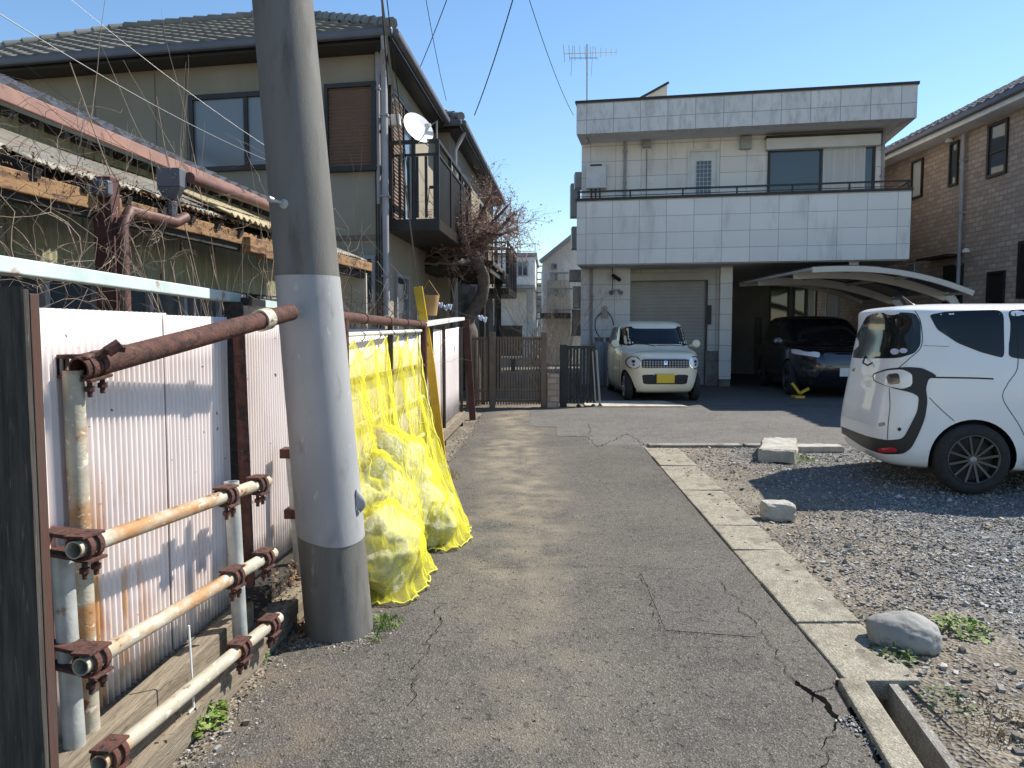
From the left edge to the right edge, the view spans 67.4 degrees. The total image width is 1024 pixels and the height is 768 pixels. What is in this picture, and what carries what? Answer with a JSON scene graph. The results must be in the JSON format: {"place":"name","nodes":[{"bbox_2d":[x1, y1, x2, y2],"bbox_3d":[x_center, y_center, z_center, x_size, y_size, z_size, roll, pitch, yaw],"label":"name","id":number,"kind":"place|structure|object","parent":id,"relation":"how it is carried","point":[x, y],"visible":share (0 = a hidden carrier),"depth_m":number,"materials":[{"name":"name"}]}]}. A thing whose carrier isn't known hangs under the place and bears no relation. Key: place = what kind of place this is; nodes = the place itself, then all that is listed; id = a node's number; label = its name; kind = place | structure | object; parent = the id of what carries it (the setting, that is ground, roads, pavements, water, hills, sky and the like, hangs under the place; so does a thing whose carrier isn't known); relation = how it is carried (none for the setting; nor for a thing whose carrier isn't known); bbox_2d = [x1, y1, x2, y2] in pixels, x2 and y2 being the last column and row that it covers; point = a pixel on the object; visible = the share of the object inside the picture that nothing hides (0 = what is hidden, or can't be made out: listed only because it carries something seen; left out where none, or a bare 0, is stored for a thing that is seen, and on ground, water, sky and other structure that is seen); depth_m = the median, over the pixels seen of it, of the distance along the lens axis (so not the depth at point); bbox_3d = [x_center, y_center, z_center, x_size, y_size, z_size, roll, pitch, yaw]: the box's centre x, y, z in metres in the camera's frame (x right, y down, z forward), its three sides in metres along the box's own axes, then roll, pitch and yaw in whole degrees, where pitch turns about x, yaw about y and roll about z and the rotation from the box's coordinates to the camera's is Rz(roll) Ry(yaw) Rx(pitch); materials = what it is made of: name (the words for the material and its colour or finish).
{"place":"outdoors","nodes":[
{"label":"outdoors","id":0,"kind":"place"},
{"bbox_2d":[0,0,1023,282],"label":"sky","id":1,"kind":"structure","parent":0,"point":[960,52],"materials":[{"name":"blue"}]},
{"bbox_2d":[189,407,884,767],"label":"road","id":2,"kind":"structure","parent":0,"point":[711,691],"depth_m":3.52,"materials":[{"name":"asphalt"}]},
{"bbox_2d":[176,415,487,767],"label":"grit","id":3,"kind":"object","parent":2,"relation":"on","point":[224,731],"visible":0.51,"depth_m":2.84,"materials":[{"name":"gravel"}]},
{"bbox_2d":[289,610,395,652],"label":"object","id":4,"kind":"object","parent":2,"relation":"on","point":[333,644],"visible":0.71,"depth_m":3.56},
{"bbox_2d":[371,611,404,632],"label":"weed","id":5,"kind":"object","parent":2,"relation":"on","point":[382,626],"visible":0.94,"depth_m":3.77,"materials":[{"name":"green plant"}]},
{"bbox_2d":[359,457,417,519],"bbox_3d":[-0.840,0.780,4.801,0.546,0.654,0.659,-2,4,-22],"label":"rubbish bag","id":6,"kind":"object","parent":2,"relation":"on","point":[382,466],"visible":0.13,"depth_m":4.68,"materials":[{"name":"plastic"}]},
{"bbox_2d":[363,505,421,595],"bbox_3d":[-0.739,0.914,4.371,0.443,0.447,0.662,0,4,0],"label":"rubbish bag","id":7,"kind":"object","parent":2,"relation":"on","point":[383,558],"visible":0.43,"depth_m":4.13,"materials":[{"name":"plastic"}]},
{"bbox_2d":[358,433,431,515],"bbox_3d":[-0.856,0.698,5.329,0.652,0.743,0.967,0,4,0],"label":"rubbish bag","id":8,"kind":"object","parent":2,"relation":"on","point":[387,445],"visible":0.19,"depth_m":5.07,"materials":[{"name":"plastic"}]},
{"bbox_2d":[420,479,456,548],"bbox_3d":[-0.568,0.863,5.263,0.410,0.424,0.603,0,4,0],"label":"rubbish bag","id":9,"kind":"object","parent":2,"relation":"on","point":[438,531],"visible":0.36,"depth_m":5.07,"materials":[{"name":"plastic"}]},
{"bbox_2d":[261,414,860,766],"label":"loose grit","id":10,"kind":"object","parent":2,"relation":"on","point":[654,702],"visible":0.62,"depth_m":3.97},
{"bbox_2d":[835,714,886,767],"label":"crack rubble","id":11,"kind":"object","parent":2,"relation":"on","point":[843,719],"visible":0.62,"depth_m":2.80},
{"bbox_2d":[58,347,1023,767],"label":"ground","id":12,"kind":"structure","parent":0,"point":[1004,651],"depth_m":4.87,"materials":[{"name":"soil"}]},
{"bbox_2d":[0,287,58,767],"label":"timber post","id":13,"kind":"object","parent":12,"relation":"on","point":[28,725],"visible":1,"depth_m":2.00,"materials":[{"name":"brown wood"}]},
{"bbox_2d":[0,61,183,311],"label":"bramble","id":14,"kind":"object","parent":12,"relation":"on","point":[107,231],"visible":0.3,"depth_m":3.36,"materials":[{"name":"plant"}]},
{"bbox_2d":[4,101,181,749],"bbox_3d":[-2.881,0.278,2.984,2.942,2.636,3.092,0,4,0],"label":"bramble","id":15,"kind":"object","parent":12,"relation":"on","point":[72,261],"visible":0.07,"depth_m":2.78,"materials":[{"name":"plant"}]},
{"bbox_2d":[10,135,276,316],"bbox_3d":[-2.256,-0.021,4.845,1.872,3.063,3.317,0,4,0],"label":"bramble","id":16,"kind":"object","parent":12,"relation":"on","point":[149,239],"visible":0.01,"depth_m":3.96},
{"bbox_2d":[0,255,303,767],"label":"corrugated fence","id":17,"kind":"object","parent":12,"relation":"on","point":[162,434],"visible":0.45,"depth_m":2.86,"materials":[{"name":"white metal"}]},
{"bbox_2d":[69,2,273,316],"bbox_3d":[-2.179,-0.884,5.388,1.029,3.318,2.073,2,5,32],"label":"bramble","id":18,"kind":"object","parent":12,"relation":"on","point":[214,273],"visible":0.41,"depth_m":5.22,"materials":[{"name":"plant"}]},
{"bbox_2d":[49,304,297,767],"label":"pipe railing","id":19,"kind":"object","parent":12,"relation":"on","point":[83,655],"visible":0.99,"depth_m":2.36,"materials":[{"name":"metal"}]},
{"bbox_2d":[74,251,272,316],"bbox_3d":[-2.299,0.199,3.556,1.820,2.098,3.157,0,4,0],"label":"bramble","id":20,"kind":"object","parent":12,"relation":"on","point":[178,296],"visible":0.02,"depth_m":4.03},
{"bbox_2d":[0,73,371,328],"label":"old low house","id":21,"kind":"structure","parent":12,"relation":"on","point":[202,231],"depth_m":5.17,"materials":[{"name":"wood"}]},
{"bbox_2d":[0,274,96,309],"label":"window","id":22,"kind":"structure","parent":21,"relation":"in","point":[44,301],"depth_m":4.51,"materials":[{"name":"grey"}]},
{"bbox_2d":[0,84,232,310],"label":"bramble","id":23,"kind":"object","parent":21,"relation":"on","point":[66,223],"visible":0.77,"depth_m":3.71,"materials":[{"name":"plant"}]},
{"bbox_2d":[0,14,264,159],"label":"overhead wire","id":24,"kind":"object","parent":21,"relation":"attached to","point":[117,84],"visible":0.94,"depth_m":4.69,"materials":[{"name":"silver metal"}]},
{"bbox_2d":[131,290,187,315],"bbox_3d":[-2.585,-0.283,5.488,0.060,0.860,1.000,0,4,4],"label":"window","id":25,"kind":"structure","parent":21,"relation":"in","point":[169,303],"depth_m":5.64,"materials":[{"name":"grey"}]},
{"bbox_2d":[187,294,245,316],"bbox_3d":[-2.509,-0.360,6.582,0.060,0.860,1.000,0,4,4],"label":"window","id":26,"kind":"structure","parent":21,"relation":"in","point":[214,306],"depth_m":6.38,"materials":[{"name":"grey"}]},
{"bbox_2d":[192,699,230,738],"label":"weed","id":27,"kind":"object","parent":12,"relation":"on","point":[216,713],"visible":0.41,"depth_m":2.79,"materials":[{"name":"green plant"}]},
{"bbox_2d":[0,10,516,404],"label":"stucco house","id":28,"kind":"structure","parent":12,"relation":"on","point":[221,78],"depth_m":11.18,"materials":[{"name":"paint"}]},
{"bbox_2d":[188,91,265,171],"bbox_3d":[-3.998,-3.639,11.088,1.464,1.102,0.050,1,4,11],"label":"window","id":29,"kind":"structure","parent":28,"relation":"in","point":[242,109],"depth_m":11.12,"materials":[{"name":"glass"}]},
{"bbox_2d":[356,255,375,306],"bbox_3d":[-2.064,-1.450,10.853,0.287,0.722,0.050,1,4,11],"label":"window","id":30,"kind":"structure","parent":28,"relation":"in","point":[370,258],"depth_m":10.83,"materials":[{"name":"grey"}]},
{"bbox_2d":[381,6,395,187],"bbox_3d":[-1.509,-3.537,9.376,0.016,1.858,2.218,0,4,-5],"label":"overhead wire","id":31,"kind":"object","parent":28,"relation":"attached to","point":[388,98],"visible":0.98,"depth_m":9.41,"materials":[{"name":"black"}]},
{"bbox_2d":[386,0,407,174],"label":"overhead wire","id":32,"kind":"object","parent":28,"relation":"attached to","point":[396,83],"visible":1,"depth_m":9.02,"materials":[{"name":"black"}]},
{"bbox_2d":[388,85,414,219],"bbox_3d":[-1.686,-3.336,11.863,0.050,2.000,1.656,0,4,4],"label":"balcony window","id":33,"kind":"structure","parent":28,"relation":"in","point":[408,148],"depth_m":11.92,"materials":[{"name":"brown metal"}]},
{"bbox_2d":[394,273,409,328],"bbox_3d":[-1.695,-0.983,11.903,0.050,1.400,0.906,0,4,4],"label":"window","id":34,"kind":"structure","parent":28,"relation":"in","point":[399,284],"depth_m":11.89,"materials":[{"name":"grey"}]},
{"bbox_2d":[404,113,437,143],"bbox_3d":[-1.274,-3.505,10.734,0.395,0.595,0.411,1,4,9],"label":"satellite dish","id":35,"kind":"object","parent":28,"relation":"attached to","point":[418,127],"visible":0.97,"depth_m":10.75,"materials":[{"name":"white"}]},
{"bbox_2d":[474,0,512,115],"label":"overhead wire","id":36,"kind":"object","parent":28,"relation":"attached to","point":[495,56],"visible":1,"depth_m":13.74,"materials":[{"name":"black"}]},
{"bbox_2d":[280,447,300,580],"bbox_3d":[-1.149,0.751,4.067,0.122,0.837,0.090,0,4,0],"label":"short pipe post","id":37,"kind":"object","parent":12,"relation":"on","point":[289,511],"visible":0.44,"depth_m":4.03,"materials":[{"name":"metal"}]},
{"bbox_2d":[160,435,462,752],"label":"leaf litter","id":38,"kind":"object","parent":12,"relation":"on","point":[300,622],"visible":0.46,"depth_m":3.63,"materials":[{"name":"brown plant"}]},
{"bbox_2d":[217,133,406,328],"bbox_3d":[-2.261,-0.921,7.210,2.221,2.938,3.682,0,4,0],"label":"bramble","id":39,"kind":"object","parent":12,"relation":"on","point":[342,266],"visible":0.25,"depth_m":7.16,"materials":[{"name":"plant"}]},
{"bbox_2d":[252,0,372,642],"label":"utility pole","id":40,"kind":"object","parent":12,"relation":"on","point":[329,503],"visible":0.98,"depth_m":3.50,"materials":[{"name":"concrete"}]},
{"bbox_2d":[265,212,415,387],"bbox_3d":[-2.238,-0.749,8.548,2.463,2.413,2.671,-2,5,-30],"label":"bramble","id":41,"kind":"object","parent":12,"relation":"on","point":[350,310],"visible":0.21,"depth_m":8.24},
{"bbox_2d":[344,312,427,461],"bbox_3d":[-1.022,0.213,6.404,0.138,1.581,3.757,0,4,3],"label":"net frame","id":42,"kind":"object","parent":12,"relation":"on","point":[361,318],"visible":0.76,"depth_m":6.49,"materials":[{"name":"metal"}]},
{"bbox_2d":[349,334,472,604],"bbox_3d":[-0.696,0.316,5.976,0.857,1.419,4.029,0,4,0],"label":"rubbish net","id":43,"kind":"object","parent":42,"relation":"hanging from","point":[398,431],"visible":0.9,"depth_m":5.12,"materials":[{"name":"yellow"}]},
{"bbox_2d":[349,317,464,457],"bbox_3d":[-0.976,0.048,8.324,0.160,1.642,6.214,0,4,4],"label":"white capped fence","id":44,"kind":"object","parent":12,"relation":"on","point":[452,415],"visible":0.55,"depth_m":8.71,"materials":[{"name":"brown metal"}]},
{"bbox_2d":[423,281,438,315],"bbox_3d":[-0.998,-1.039,9.250,0.250,0.426,0.247,0,4,0],"label":"basket","id":45,"kind":"object","parent":44,"relation":"on","point":[431,302],"visible":0.66,"depth_m":9.17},
{"bbox_2d":[438,302,486,321],"bbox_3d":[-0.682,-1.027,11.024,0.622,0.286,2.236,2,5,28],"label":"clothes line","id":46,"kind":"object","parent":44,"relation":"on","point":[447,306],"visible":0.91,"depth_m":10.96,"materials":[{"name":"white"}]},
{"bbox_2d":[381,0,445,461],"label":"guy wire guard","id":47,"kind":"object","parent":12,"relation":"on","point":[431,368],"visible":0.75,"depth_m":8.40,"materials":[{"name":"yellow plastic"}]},
{"bbox_2d":[365,267,469,362],"bbox_3d":[-1.486,-0.592,9.669,2.052,1.943,2.950,0,4,0],"label":"bramble","id":48,"kind":"object","parent":12,"relation":"on","point":[442,318],"visible":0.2,"depth_m":9.70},
{"bbox_2d":[463,319,475,419],"bbox_3d":[-0.661,-0.207,11.915,0.200,1.597,0.060,0,4,0],"label":"red post","id":49,"kind":"object","parent":12,"relation":"on","point":[469,372],"visible":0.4,"depth_m":11.88,"materials":[{"name":"metal"}]},
{"bbox_2d":[419,158,560,405],"bbox_3d":[-0.337,-1.693,13.237,2.695,4.345,2.652,4,5,42],"label":"plum tree","id":50,"kind":"object","parent":12,"relation":"on","point":[475,243],"visible":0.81,"depth_m":13.02,"materials":[{"name":"brown plant"}]},
{"bbox_2d":[466,332,546,407],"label":"slatted gate","id":51,"kind":"structure","parent":12,"relation":"on","point":[492,390],"depth_m":13.34,"materials":[{"name":"metal"}]},
{"bbox_2d":[493,244,541,356],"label":"raised white house","id":52,"kind":"structure","parent":12,"relation":"on","point":[530,308],"depth_m":38.54,"materials":[{"name":"grey concrete"}]},
{"bbox_2d":[517,261,527,275],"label":"window","id":53,"kind":"structure","parent":52,"relation":"in","point":[525,271],"depth_m":37.65,"materials":[{"name":"grey"}]},
{"bbox_2d":[537,283,540,345],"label":"distant apartment block","id":54,"kind":"structure","parent":12,"relation":"on","point":[539,303],"depth_m":59.67,"materials":[{"name":"white concrete"}]},
{"bbox_2d":[484,212,620,392],"bbox_3d":[0.726,-1.758,16.019,3.321,3.982,3.806,1,4,10],"label":"shrub","id":55,"kind":"object","parent":12,"relation":"on","point":[589,297],"visible":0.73,"depth_m":16.07,"materials":[{"name":"plant"}]},
{"bbox_2d":[547,373,558,407],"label":"brick pier","id":56,"kind":"structure","parent":12,"relation":"on","point":[552,390],"depth_m":13.29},
{"bbox_2d":[539,235,580,363],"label":"gabled white house","id":57,"kind":"structure","parent":12,"relation":"on","point":[557,255],"depth_m":29.76,"materials":[{"name":"grey concrete"}]},
{"bbox_2d":[560,345,601,406],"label":"folding gate","id":58,"kind":"structure","parent":12,"relation":"on","point":[565,375],"depth_m":13.49,"materials":[{"name":"metal"}]},
{"bbox_2d":[645,448,685,456],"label":"gutter slab","id":59,"kind":"structure","parent":12,"relation":"on","point":[664,451],"depth_m":9.06,"materials":[{"name":"concrete"}]},
{"bbox_2d":[652,455,696,465],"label":"gutter slab","id":60,"kind":"structure","parent":12,"relation":"on","point":[673,461],"depth_m":8.42,"materials":[{"name":"concrete"}]},
{"bbox_2d":[660,466,707,477],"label":"gutter slab","id":61,"kind":"structure","parent":12,"relation":"on","point":[670,471],"depth_m":7.83,"materials":[{"name":"concrete"}]},
{"bbox_2d":[647,443,741,447],"bbox_3d":[2.275,0.791,9.588,1.150,0.085,0.180,0,4,0],"label":"kerb stone","id":62,"kind":"object","parent":12,"relation":"on","point":[691,445],"visible":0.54,"depth_m":9.50,"materials":[{"name":"grey concrete"}]},
{"bbox_2d":[670,476,721,491],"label":"gutter slab","id":63,"kind":"structure","parent":12,"relation":"on","point":[705,483],"depth_m":7.19,"materials":[{"name":"concrete"}]},
{"bbox_2d":[682,490,738,506],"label":"gutter slab","id":64,"kind":"structure","parent":12,"relation":"on","point":[695,498],"depth_m":6.57,"materials":[{"name":"concrete"}]},
{"bbox_2d":[695,506,758,526],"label":"gutter slab","id":65,"kind":"structure","parent":12,"relation":"on","point":[712,515],"depth_m":5.94,"materials":[{"name":"concrete"}]},
{"bbox_2d":[568,81,919,385],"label":"white tiled house","id":66,"kind":"structure","parent":12,"relation":"on","point":[697,212],"depth_m":17.33,"materials":[{"name":"tile"}]},
{"bbox_2d":[563,44,615,99],"bbox_3d":[1.896,-7.506,18.990,1.698,1.759,0.657,-2,4,-21],"label":"tv antenna","id":67,"kind":"object","parent":66,"relation":"attached to","point":[586,54],"visible":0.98,"depth_m":18.99,"materials":[{"name":"grey metal"}]},
{"bbox_2d":[586,162,606,197],"bbox_3d":[2.008,-4.751,18.289,0.474,1.002,0.230,1,4,11],"label":"water heater","id":68,"kind":"object","parent":66,"relation":"attached to","point":[596,175],"visible":0.87,"depth_m":18.18,"materials":[{"name":"white paint"}]},
{"bbox_2d":[687,148,719,194],"bbox_3d":[4.456,-4.832,17.908,0.715,1.260,0.050,1,4,11],"label":"balcony door","id":69,"kind":"structure","parent":66,"relation":"in","point":[703,164],"depth_m":17.90,"materials":[{"name":"white paint"}]},
{"bbox_2d":[754,317,761,373],"bbox_3d":[7.462,-1.136,23.292,0.198,1.761,0.050,1,4,11],"label":"back door","id":70,"kind":"structure","parent":66,"relation":"in","point":[758,320],"depth_m":23.29,"materials":[{"name":"brown metal"}]},
{"bbox_2d":[769,286,789,321],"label":"window","id":71,"kind":"structure","parent":66,"relation":"in","point":[779,295],"depth_m":23.10,"materials":[{"name":"glass"}]},
{"bbox_2d":[793,287,817,315],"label":"window","id":72,"kind":"structure","parent":66,"relation":"in","point":[799,294],"depth_m":22.97,"materials":[{"name":"glass"}]},
{"bbox_2d":[767,146,875,191],"bbox_3d":[6.992,-4.873,17.401,2.301,1.254,0.050,1,4,11],"label":"window","id":73,"kind":"structure","parent":66,"relation":"in","point":[858,163],"depth_m":17.40,"materials":[{"name":"glass"}]},
{"bbox_2d":[825,289,839,316],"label":"window","id":74,"kind":"structure","parent":66,"relation":"in","point":[832,301],"depth_m":22.81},
{"bbox_2d":[712,525,784,551],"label":"gutter slab","id":75,"kind":"structure","parent":12,"relation":"on","point":[753,537],"depth_m":5.29,"materials":[{"name":"concrete"}]},
{"bbox_2d":[734,550,816,582],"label":"gutter slab","id":76,"kind":"structure","parent":12,"relation":"on","point":[759,565],"depth_m":4.68,"materials":[{"name":"concrete"}]},
{"bbox_2d":[760,500,795,521],"bbox_3d":[2.062,0.981,5.960,0.256,0.155,0.183,0,4,0],"label":"concrete chunk","id":77,"kind":"object","parent":12,"relation":"on","point":[779,510],"visible":0.99,"depth_m":5.88,"materials":[{"name":"concrete"}]},
{"bbox_2d":[742,443,821,447],"bbox_3d":[3.400,0.791,9.588,1.000,0.085,0.180,0,4,0],"label":"kerb stone","id":78,"kind":"object","parent":12,"relation":"on","point":[751,445],"visible":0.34,"depth_m":9.54,"materials":[{"name":"grey concrete"}]},
{"bbox_2d":[758,437,843,464],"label":"kerb block","id":79,"kind":"structure","parent":12,"relation":"on","point":[779,450],"depth_m":8.61,"materials":[{"name":"concrete"}]},
{"bbox_2d":[761,580,859,624],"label":"gutter slab","id":80,"kind":"structure","parent":12,"relation":"on","point":[798,602],"depth_m":4.03,"materials":[{"name":"concrete"}]},
{"bbox_2d":[659,446,1023,763],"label":"pebbles","id":81,"kind":"object","parent":12,"relation":"on","point":[1015,735],"visible":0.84,"depth_m":4.41,"materials":[{"name":"gravel"}]},
{"bbox_2d":[797,624,919,698],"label":"gutter slab","id":82,"kind":"structure","parent":12,"relation":"on","point":[878,674],"depth_m":3.37,"materials":[{"name":"concrete"}]},
{"bbox_2d":[838,678,923,767],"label":"kerb lip","id":83,"kind":"object","parent":12,"relation":"on","point":[887,740],"visible":0.71,"depth_m":2.76,"materials":[{"name":"concrete"}]},
{"bbox_2d":[869,642,921,667],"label":"weed","id":84,"kind":"object","parent":12,"relation":"on","point":[894,653],"visible":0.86,"depth_m":3.38,"materials":[{"name":"green plant"}]},
{"bbox_2d":[836,683,960,767],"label":"drain channel","id":85,"kind":"object","parent":12,"relation":"in","point":[925,744],"visible":0.1,"depth_m":2.86,"materials":[{"name":"grey concrete"}]},
{"bbox_2d":[865,610,942,655],"bbox_3d":[1.799,1.146,3.529,0.319,0.201,0.242,1,4,20],"label":"boulder","id":86,"kind":"object","parent":12,"relation":"on","point":[917,633],"visible":0.87,"depth_m":3.45,"materials":[{"name":"stone"}]},
{"bbox_2d":[817,75,1023,330],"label":"brick house","id":87,"kind":"structure","parent":12,"relation":"on","point":[962,168],"depth_m":16.75,"materials":[{"name":"brown brick"}]},
{"bbox_2d":[910,157,923,199],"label":"window","id":88,"kind":"structure","parent":87,"relation":"in","point":[917,166],"depth_m":18.92,"materials":[{"name":"glass"}]},
{"bbox_2d":[942,264,963,303],"bbox_3d":[9.975,-1.282,17.453,0.050,2.822,0.742,0,4,0],"label":"porch door","id":89,"kind":"structure","parent":87,"relation":"in","point":[949,272],"depth_m":17.31,"materials":[{"name":"brown metal"}]},
{"bbox_2d":[948,140,959,186],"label":"window","id":90,"kind":"structure","parent":87,"relation":"in","point":[954,147],"depth_m":17.34,"materials":[{"name":"glass"}]},
{"bbox_2d":[985,270,1005,303],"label":"window","id":91,"kind":"structure","parent":87,"relation":"in","point":[995,280],"depth_m":15.84,"materials":[{"name":"glass"}]},
{"bbox_2d":[985,117,1009,178],"bbox_3d":[9.975,-4.837,15.787,0.050,1.104,0.647,0,4,0],"label":"window","id":92,"kind":"structure","parent":87,"relation":"in","point":[997,132],"depth_m":15.80,"materials":[{"name":"glass"}]},
{"bbox_2d":[1015,241,1023,298],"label":"window","id":93,"kind":"structure","parent":87,"relation":"in","point":[1020,255],"depth_m":15.06,"materials":[{"name":"black glass"}]},
{"bbox_2d":[841,296,1023,494],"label":"white minivan","id":94,"kind":"object","parent":12,"relation":"on","point":[938,389],"visible":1,"depth_m":6.80,"materials":[{"name":"paint"}]},
{"bbox_2d":[918,685,982,717],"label":"weed","id":95,"kind":"object","parent":12,"relation":"on","point":[944,698],"visible":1,"depth_m":2.97,"materials":[{"name":"green plant"}]},
{"bbox_2d":[902,684,1003,767],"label":"drain bank","id":96,"kind":"structure","parent":12,"relation":"on","point":[962,752],"depth_m":2.76,"materials":[{"name":"concrete"}]},
{"bbox_2d":[932,612,995,643],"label":"weed","id":97,"kind":"object","parent":12,"relation":"on","point":[973,623],"visible":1,"depth_m":3.71,"materials":[{"name":"green plant"}]},
{"bbox_2d":[942,696,1023,749],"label":"weed","id":98,"kind":"object","parent":12,"relation":"on","point":[1000,729],"visible":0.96,"depth_m":2.82,"materials":[{"name":"green plant"}]},
{"bbox_2d":[572,373,845,406],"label":"driveway","id":99,"kind":"structure","parent":0,"point":[745,390],"depth_m":15.17,"materials":[{"name":"concrete"}]},
{"bbox_2d":[592,312,604,385],"bbox_3d":[2.084,-0.850,18.403,0.330,1.789,0.379,0,4,0],"label":"gas cylinder","id":100,"kind":"object","parent":99,"relation":"on","point":[600,361],"visible":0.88,"depth_m":18.26,"materials":[{"name":"grey metal"}]},
{"bbox_2d":[604,312,613,385],"bbox_3d":[2.356,-0.845,18.343,0.330,1.788,0.368,2,5,29],"label":"gas cylinder","id":101,"kind":"object","parent":99,"relation":"on","point":[605,357],"visible":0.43,"depth_m":18.25,"materials":[{"name":"grey metal"}]},
{"bbox_2d":[606,321,699,399],"bbox_3d":[2.830,-0.532,15.816,1.768,1.525,3.414,0,4,0],"label":"hatchback","id":102,"kind":"object","parent":99,"relation":"on","point":[652,356],"visible":1,"depth_m":14.49,"materials":[{"name":"beige paint"}]},
{"bbox_2d":[791,382,809,397],"bbox_3d":[5.644,0.120,15.120,0.365,0.311,0.250,0,4,0],"label":"wheel chock","id":103,"kind":"object","parent":99,"relation":"on","point":[798,391],"visible":1,"depth_m":15.02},
{"bbox_2d":[757,316,856,394],"bbox_3d":[6.719,-0.686,16.982,2.198,1.660,4.747,0,4,7],"label":"black suv","id":104,"kind":"object","parent":99,"relation":"on","point":[812,351],"visible":0.79,"depth_m":15.92,"materials":[{"name":"black paint"}]},
{"bbox_2d":[739,265,974,305],"bbox_3d":[7.025,-0.993,16.170,3.250,2.625,4.470,0,4,0],"label":"carport","id":105,"kind":"object","parent":99,"relation":"on","point":[886,285],"visible":0.92,"depth_m":14.78,"materials":[{"name":"beige metal"}]},
{"bbox_2d":[693,447,1023,656],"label":"gravel","id":106,"kind":"structure","parent":0,"point":[1002,567],"depth_m":5.50,"materials":[{"name":"gravel"}]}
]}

